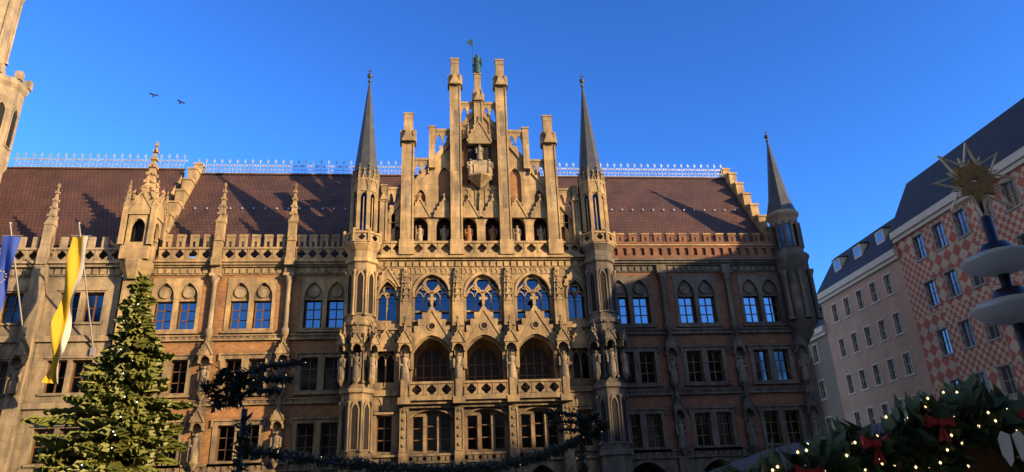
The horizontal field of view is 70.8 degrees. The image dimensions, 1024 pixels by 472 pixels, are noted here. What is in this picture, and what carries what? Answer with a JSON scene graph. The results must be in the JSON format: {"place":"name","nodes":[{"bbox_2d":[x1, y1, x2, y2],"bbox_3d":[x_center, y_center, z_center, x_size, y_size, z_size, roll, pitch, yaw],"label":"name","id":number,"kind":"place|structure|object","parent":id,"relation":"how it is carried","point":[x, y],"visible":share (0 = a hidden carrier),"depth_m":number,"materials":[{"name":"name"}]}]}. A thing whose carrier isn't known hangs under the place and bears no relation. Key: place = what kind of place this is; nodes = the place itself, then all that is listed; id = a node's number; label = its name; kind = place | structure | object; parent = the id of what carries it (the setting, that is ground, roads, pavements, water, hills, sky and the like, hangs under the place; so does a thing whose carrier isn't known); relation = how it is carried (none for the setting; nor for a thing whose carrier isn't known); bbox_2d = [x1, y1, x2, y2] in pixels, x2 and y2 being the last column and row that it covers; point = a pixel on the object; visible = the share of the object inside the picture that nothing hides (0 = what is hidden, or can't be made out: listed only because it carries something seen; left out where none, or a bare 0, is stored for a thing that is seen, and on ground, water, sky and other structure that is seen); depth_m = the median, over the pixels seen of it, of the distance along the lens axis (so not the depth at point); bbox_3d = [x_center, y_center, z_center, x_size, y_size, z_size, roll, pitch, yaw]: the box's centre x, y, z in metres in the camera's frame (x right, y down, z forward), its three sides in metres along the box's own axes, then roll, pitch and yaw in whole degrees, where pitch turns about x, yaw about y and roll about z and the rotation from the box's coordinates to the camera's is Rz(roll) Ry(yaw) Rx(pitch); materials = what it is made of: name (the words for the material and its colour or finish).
{"place":"outdoors","nodes":[
{"label":"outdoors","id":0,"kind":"place"},
{"bbox_2d":[5,0,1023,302],"label":"sky","id":1,"kind":"structure","parent":0,"point":[853,100],"materials":[{"name":"blue"}]},
{"bbox_2d":[808,98,1023,434],"bbox_3d":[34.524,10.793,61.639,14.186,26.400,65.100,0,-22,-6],"label":"row buildings","id":2,"kind":"structure","parent":0,"point":[901,294],"depth_m":52.25,"materials":[{"name":"grey paint"}]},
{"label":"ground","id":3,"kind":"structure","parent":0,"visible":0},
{"bbox_2d":[20,271,194,471],"bbox_3d":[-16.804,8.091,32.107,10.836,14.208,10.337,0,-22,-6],"label":"christmas tree","id":4,"kind":"object","parent":3,"relation":"on","point":[117,414],"visible":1,"depth_m":32.21,"materials":[{"name":"green plant"}]},
{"bbox_2d":[197,356,305,471],"bbox_3d":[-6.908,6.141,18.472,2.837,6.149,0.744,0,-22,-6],"label":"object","id":5,"kind":"object","parent":3,"relation":"on","point":[236,395],"visible":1,"depth_m":19.19,"materials":[{"name":"green"}]},
{"bbox_2d":[243,433,586,471],"bbox_3d":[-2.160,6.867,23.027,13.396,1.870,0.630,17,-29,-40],"label":"garland swag","id":6,"kind":"object","parent":5,"relation":"attached to","point":[361,463],"visible":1,"depth_m":21.70,"materials":[{"name":"green plant"}]},
{"bbox_2d":[0,0,824,471],"bbox_3d":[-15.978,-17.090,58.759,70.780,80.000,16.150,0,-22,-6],"label":"town hall","id":7,"kind":"structure","parent":3,"relation":"on","point":[478,288],"depth_m":45.67,"materials":[{"name":"stone"}]},
{"bbox_2d":[0,222,23,332],"bbox_3d":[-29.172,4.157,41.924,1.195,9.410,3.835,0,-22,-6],"label":"flag","id":8,"kind":"object","parent":7,"relation":"attached to","point":[9,245],"visible":0.91,"depth_m":41.66,"materials":[{"name":"blue fabric"}]},
{"bbox_2d":[42,222,95,383],"bbox_3d":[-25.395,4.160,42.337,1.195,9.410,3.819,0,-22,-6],"label":"flag","id":9,"kind":"object","parent":7,"relation":"attached to","point":[61,326],"visible":1,"depth_m":41.09,"materials":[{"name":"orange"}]},
{"bbox_2d":[543,408,610,471],"bbox_3d":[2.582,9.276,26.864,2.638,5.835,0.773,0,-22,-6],"label":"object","id":10,"kind":"object","parent":3,"relation":"on","point":[584,423],"visible":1,"depth_m":27.62,"materials":[{"name":"green"}]},
{"bbox_2d":[698,371,1023,471],"bbox_3d":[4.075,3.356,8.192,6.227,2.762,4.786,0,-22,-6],"label":"garland","id":11,"kind":"object","parent":3,"relation":"on","point":[968,425],"visible":1,"depth_m":6.50,"materials":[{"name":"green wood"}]},
{"bbox_2d":[931,143,1023,359],"bbox_3d":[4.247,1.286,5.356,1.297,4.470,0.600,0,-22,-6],"label":"street lamp","id":12,"kind":"object","parent":3,"relation":"on","point":[1001,260],"visible":1,"depth_m":5.70,"materials":[{"name":"grey"}]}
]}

